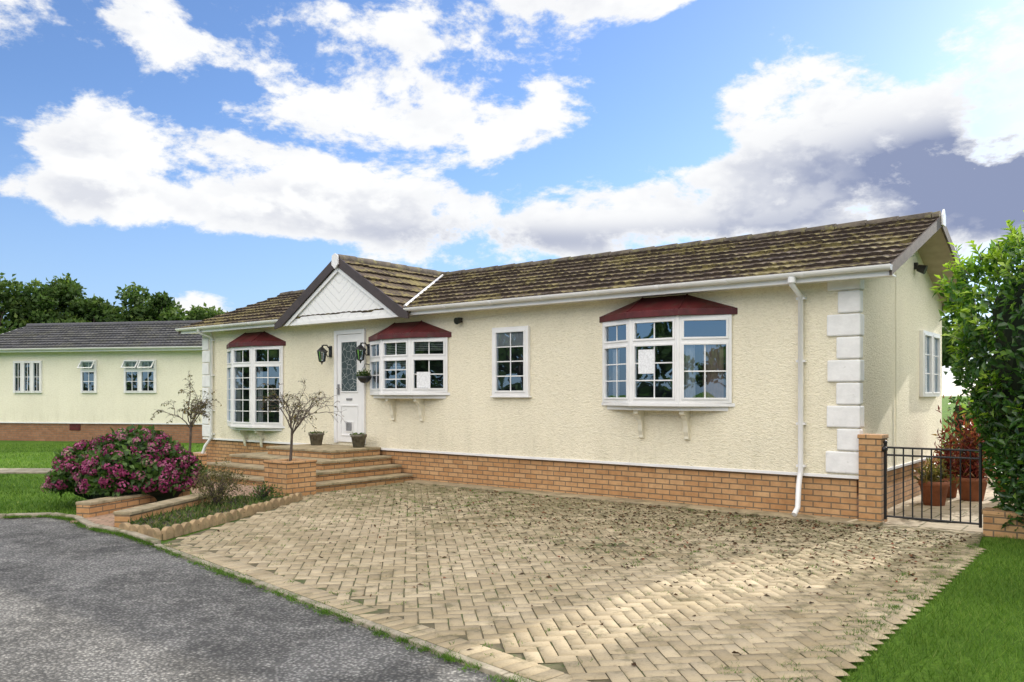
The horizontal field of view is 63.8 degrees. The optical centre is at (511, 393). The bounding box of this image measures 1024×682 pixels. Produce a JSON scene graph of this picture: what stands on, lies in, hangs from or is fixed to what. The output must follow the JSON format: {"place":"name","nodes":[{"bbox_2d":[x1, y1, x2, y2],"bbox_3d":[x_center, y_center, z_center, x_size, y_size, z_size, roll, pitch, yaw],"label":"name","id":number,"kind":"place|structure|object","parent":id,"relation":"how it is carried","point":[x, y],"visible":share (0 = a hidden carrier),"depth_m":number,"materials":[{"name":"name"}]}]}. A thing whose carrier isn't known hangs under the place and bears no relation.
{"place":"outdoors","nodes":[
{"label":"outdoors","id":0,"kind":"place"},
{"bbox_2d":[0,468,51,473],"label":"lawn footpath","id":1,"kind":"structure","parent":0,"point":[24,470],"depth_m":16.79,"materials":[{"name":"concrete"}]},
{"bbox_2d":[70,482,263,526],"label":"entrance path","id":2,"kind":"structure","parent":0,"point":[107,519],"depth_m":12.67,"materials":[{"name":"beige stone"}]},
{"bbox_2d":[76,489,189,517],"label":"low brick wall","id":3,"kind":"structure","parent":2,"relation":"on","point":[85,511],"depth_m":10.81,"materials":[{"name":"orange brick"}]},
{"bbox_2d":[76,487,191,505],"bbox_3d":[-5.182,1.400,11.410,0.240,0.040,1.988,0,0,16],"label":"coping","id":4,"kind":"object","parent":3,"relation":"on","point":[96,501],"visible":0.48,"depth_m":10.78,"materials":[{"name":"stone"}]},
{"bbox_2d":[0,517,504,681],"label":"road","id":5,"kind":"structure","parent":0,"point":[81,604],"depth_m":5.61,"materials":[{"name":"grey asphalt"}]},
{"bbox_2d":[0,396,1023,681],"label":"ground","id":6,"kind":"structure","parent":0,"point":[946,406],"depth_m":5.96,"materials":[{"name":"green plant"}]},
{"bbox_2d":[0,272,55,333],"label":"background tree","id":7,"kind":"object","parent":6,"relation":"on","point":[8,294],"visible":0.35,"depth_m":45.05,"materials":[{"name":"green plant"}]},
{"bbox_2d":[0,273,92,333],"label":"background tree","id":8,"kind":"object","parent":6,"relation":"on","point":[61,295],"visible":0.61,"depth_m":44.56,"materials":[{"name":"green plant"}]},
{"bbox_2d":[0,512,160,545],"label":"kerb","id":9,"kind":"structure","parent":6,"relation":"on","point":[89,524],"depth_m":9.73,"materials":[{"name":"concrete"}]},
{"bbox_2d":[42,294,133,322],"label":"background tree","id":10,"kind":"object","parent":6,"relation":"on","point":[99,309],"visible":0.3,"depth_m":44.29,"materials":[{"name":"green plant"}]},
{"bbox_2d":[0,320,205,442],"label":"neighbour park home bungalow","id":11,"kind":"object","parent":6,"relation":"on","point":[85,381],"visible":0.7,"depth_m":27.37,"materials":[{"name":"beige paint"}]},
{"bbox_2d":[13,360,156,392],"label":"window frames","id":12,"kind":"structure","parent":11,"relation":"in","point":[139,363],"depth_m":27.24,"materials":[{"name":"white plastic"}]},
{"bbox_2d":[16,362,153,390],"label":"window interiors","id":13,"kind":"structure","parent":11,"relation":"in","point":[129,364],"depth_m":27.31,"materials":[{"name":"glass"}]},
{"bbox_2d":[40,424,210,501],"bbox_3d":[-5.542,1.010,11.811,2.038,1.140,2.042,0,0,45],"label":"hydrangea bush","id":14,"kind":"object","parent":6,"relation":"on","point":[158,465],"visible":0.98,"depth_m":11.30,"materials":[{"name":"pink plant"}]},
{"bbox_2d":[96,282,180,321],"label":"background tree","id":15,"kind":"object","parent":6,"relation":"on","point":[133,296],"visible":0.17,"depth_m":44.84,"materials":[{"name":"green plant"}]},
{"bbox_2d":[114,497,209,527],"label":"low brick wall","id":16,"kind":"structure","parent":6,"relation":"on","point":[119,520],"depth_m":10.12,"materials":[{"name":"orange brick"}]},
{"bbox_2d":[113,493,208,514],"bbox_3d":[-4.468,1.420,10.660,0.240,0.040,1.841,0,0,9],"label":"coping","id":17,"kind":"object","parent":16,"relation":"on","point":[157,505],"visible":0.81,"depth_m":10.38,"materials":[{"name":"stone"}]},
{"bbox_2d":[131,291,196,321],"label":"background tree","id":18,"kind":"object","parent":6,"relation":"on","point":[162,301],"visible":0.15,"depth_m":44.54,"materials":[{"name":"green plant"}]},
{"bbox_2d":[193,453,207,466],"bbox_3d":[-5.655,1.320,14.140,0.590,0.560,0.590,0,0,38],"label":"brick planter","id":19,"kind":"object","parent":6,"relation":"on","point":[202,457],"visible":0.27,"depth_m":14.14,"materials":[{"name":"brick"}]},
{"bbox_2d":[150,372,221,452],"bbox_3d":[-5.532,0.362,14.061,1.090,1.519,0.821,0,0,0],"label":"weeping standard tree","id":20,"kind":"object","parent":19,"relation":"on","point":[195,408],"visible":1,"depth_m":14.13,"materials":[{"name":"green plant"}]},
{"bbox_2d":[185,302,227,319],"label":"background tree","id":21,"kind":"object","parent":6,"relation":"on","point":[201,313],"visible":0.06,"depth_m":45.79,"materials":[{"name":"green plant"}]},
{"bbox_2d":[133,496,280,539],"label":"flower bed soil","id":22,"kind":"structure","parent":6,"relation":"on","point":[179,512],"depth_m":10.49,"materials":[{"name":"brown soil"}]},
{"bbox_2d":[119,493,302,539],"bbox_3d":[-3.832,1.526,10.646,0.795,0.148,3.412,0,0,11],"label":"scalloped bed edging","id":23,"kind":"object","parent":22,"relation":"on","point":[191,526],"visible":0.91,"depth_m":9.80,"materials":[{"name":"beige concrete"}]},
{"bbox_2d":[128,492,293,529],"bbox_3d":[-3.947,1.514,10.674,1.090,0.186,3.277,0,0,10],"label":"bed groundcover","id":24,"kind":"object","parent":22,"relation":"on","point":[240,499],"visible":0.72,"depth_m":10.54,"materials":[{"name":"green plant"}]},
{"bbox_2d":[191,457,250,506],"bbox_3d":[-4.030,1.220,11.267,0.858,0.699,0.824,0,0,0],"label":"heather shrub","id":25,"kind":"object","parent":22,"relation":"on","point":[216,495],"visible":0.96,"depth_m":11.26,"materials":[{"name":"green plant"}]},
{"bbox_2d":[249,481,282,500],"bbox_3d":[-3.493,1.397,11.762,0.446,0.314,0.454,0,0,-27],"label":"shrub","id":26,"kind":"object","parent":22,"relation":"on","point":[263,494],"visible":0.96,"depth_m":11.71,"materials":[{"name":"green plant"}]},
{"bbox_2d":[263,458,316,495],"bbox_3d":[-3.471,1.320,12.874,0.590,0.560,0.590,0,0,38],"label":"brick planter","id":27,"kind":"object","parent":6,"relation":"on","point":[296,475],"visible":0.89,"depth_m":12.68,"materials":[{"name":"brick"}]},
{"bbox_2d":[256,378,348,460],"bbox_3d":[-3.314,0.438,13.021,1.408,1.367,1.155,0,0,-24],"label":"weeping standard tree","id":28,"kind":"object","parent":27,"relation":"on","point":[297,414],"visible":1,"depth_m":12.89,"materials":[{"name":"brown plant"}]},
{"bbox_2d":[207,444,412,491],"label":"entrance steps","id":29,"kind":"structure","parent":6,"relation":"on","point":[341,467],"depth_m":14.65,"materials":[{"name":"beige brick"}]},
{"bbox_2d":[308,430,326,444],"bbox_3d":[-3.806,0.849,15.959,0.318,0.302,0.412,0,0,17],"label":"stone plant pot","id":30,"kind":"object","parent":29,"relation":"on","point":[316,437],"visible":1,"depth_m":15.87,"materials":[{"name":"grey stone"}]},
{"bbox_2d":[349,432,366,447],"bbox_3d":[-2.874,0.854,15.359,0.411,0.291,0.317,0,0,38],"label":"stone plant pot","id":31,"kind":"object","parent":29,"relation":"on","point":[358,440],"visible":1,"depth_m":15.24,"materials":[{"name":"grey stone"}]},
{"bbox_2d":[175,209,975,518],"bbox_3d":[0.086,-0.525,16.532,15.470,4.250,5.856,0,0,38],"label":"cream park home bungalow","id":32,"kind":"object","parent":6,"relation":"on","point":[776,371],"visible":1,"depth_m":12.54,"materials":[{"name":"beige paint"}]},
{"bbox_2d":[317,345,331,363],"bbox_3d":[-3.682,-0.760,16.172,0.200,0.401,0.306,0,0,38],"label":"wall lantern","id":33,"kind":"object","parent":32,"relation":"attached to","point":[323,354],"depth_m":16.11,"materials":[{"name":"black metal"}]},
{"bbox_2d":[338,334,360,441],"bbox_3d":[-3.138,-0.102,15.910,0.710,2.085,0.049,0,0,38],"label":"front door","id":34,"kind":"structure","parent":32,"relation":"in","point":[350,409],"depth_m":15.92,"materials":[{"name":"white plastic"}]},
{"bbox_2d":[355,342,369,363],"bbox_3d":[-2.800,-0.760,15.482,0.200,0.401,0.306,0,0,38],"label":"wall lantern","id":35,"kind":"object","parent":32,"relation":"attached to","point":[359,355],"depth_m":15.41,"materials":[{"name":"black metal"}]},
{"bbox_2d":[353,364,371,382],"bbox_3d":[-2.773,-0.378,15.487,0.325,0.375,0.406,0,0,38],"label":"hanging basket","id":36,"kind":"object","parent":32,"relation":"attached to","point":[364,376],"visible":1,"depth_m":15.38,"materials":[{"name":"black metal"}]},
{"bbox_2d":[236,320,725,421],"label":"window interiors","id":37,"kind":"structure","parent":32,"relation":"in","point":[711,328],"depth_m":12.34,"materials":[{"name":"glass"}]},
{"bbox_2d":[229,336,936,420],"bbox_3d":[0.278,-0.197,15.913,13.473,1.617,4.775,0,0,38],"label":"window glass","id":38,"kind":"structure","parent":32,"relation":"in","point":[925,336],"depth_m":13.51,"materials":[{"name":"glass"}]},
{"bbox_2d":[227,314,939,443],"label":"window frames","id":39,"kind":"structure","parent":32,"relation":"in","point":[677,340],"depth_m":13.25,"materials":[{"name":"white plastic"}]},
{"bbox_2d":[857,434,888,522],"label":"brick gate pier","id":40,"kind":"structure","parent":6,"relation":"on","point":[871,481],"depth_m":9.97,"materials":[{"name":"orange brick"}]},
{"bbox_2d":[882,440,982,527],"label":"iron garden gate","id":41,"kind":"structure","parent":40,"relation":"attached to","point":[885,447],"depth_m":9.63,"materials":[{"name":"black metal"}]},
{"bbox_2d":[942,320,990,382],"bbox_3d":[13.935,-0.949,30.038,6.066,5.122,5.732,0,0,-22],"label":"background tree","id":42,"kind":"object","parent":6,"relation":"on","point":[947,361],"visible":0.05,"depth_m":27.97,"materials":[{"name":"green plant"}]},
{"bbox_2d":[929,210,1023,531],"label":"laurel hedge bush","id":43,"kind":"object","parent":6,"relation":"on","point":[999,374],"visible":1,"depth_m":8.93,"materials":[{"name":"green plant"}]},
{"bbox_2d":[946,392,1023,471],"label":"garden hedge","id":44,"kind":"object","parent":6,"relation":"on","point":[956,409],"visible":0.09,"depth_m":16.99,"materials":[{"name":"red plant"}]},
{"bbox_2d":[982,507,1023,539],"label":"low brick wall","id":45,"kind":"structure","parent":6,"relation":"on","point":[993,520],"depth_m":9.12,"materials":[{"name":"brick"}]},
{"bbox_2d":[0,0,1023,395],"label":"sky","id":46,"kind":"structure","parent":0,"point":[219,153],"materials":[{"name":"blue"}]},
{"bbox_2d":[154,483,985,681],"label":"block paved driveway","id":47,"kind":"structure","parent":0,"point":[683,646],"depth_m":6.95,"materials":[{"name":"beige brick"}]},
{"bbox_2d":[3,484,978,681],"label":"weeds","id":48,"kind":"object","parent":47,"relation":"on","point":[289,597],"visible":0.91,"depth_m":7.07,"materials":[{"name":"green plant"}]},
{"bbox_2d":[217,483,971,665],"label":"leaf litter","id":49,"kind":"object","parent":47,"relation":"on","point":[752,541],"visible":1,"depth_m":9.25,"materials":[{"name":"brown plant"}]},
{"bbox_2d":[404,480,883,526],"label":"wall base paving","id":50,"kind":"structure","parent":47,"relation":"on","point":[840,520],"depth_m":11.58,"materials":[{"name":"stone"}]},
{"bbox_2d":[884,472,1013,532],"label":"side path","id":51,"kind":"structure","parent":0,"point":[965,508],"depth_m":10.87,"materials":[{"name":"beige stone"}]},
{"bbox_2d":[911,455,959,505],"bbox_3d":[5.888,1.223,11.525,0.641,0.694,0.735,0,0,38],"label":"terracotta pot","id":52,"kind":"object","parent":51,"relation":"on","point":[935,488],"visible":0.83,"depth_m":11.51,"materials":[{"name":"brown ceramic"}]},
{"bbox_2d":[923,394,962,497],"bbox_3d":[6.616,0.789,12.474,0.635,1.561,0.538,0,0,-37],"label":"shrub","id":53,"kind":"object","parent":51,"relation":"on","point":[954,488],"visible":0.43,"depth_m":12.44,"materials":[{"name":"red plant"}]},
{"bbox_2d":[944,393,995,500],"bbox_3d":[6.798,0.582,12.096,0.727,1.976,0.915,0,0,-35],"label":"red-leaved shrub","id":54,"kind":"object","parent":51,"relation":"on","point":[970,440],"visible":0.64,"depth_m":12.03,"materials":[{"name":"red plant"}]},
{"bbox_2d":[991,445,1018,498],"bbox_3d":[7.304,1.060,12.033,0.694,1.020,0.663,0,0,-18],"label":"terracotta pot","id":55,"kind":"object","parent":51,"relation":"on","point":[997,477],"visible":0.04,"depth_m":12.05,"materials":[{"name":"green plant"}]}
]}

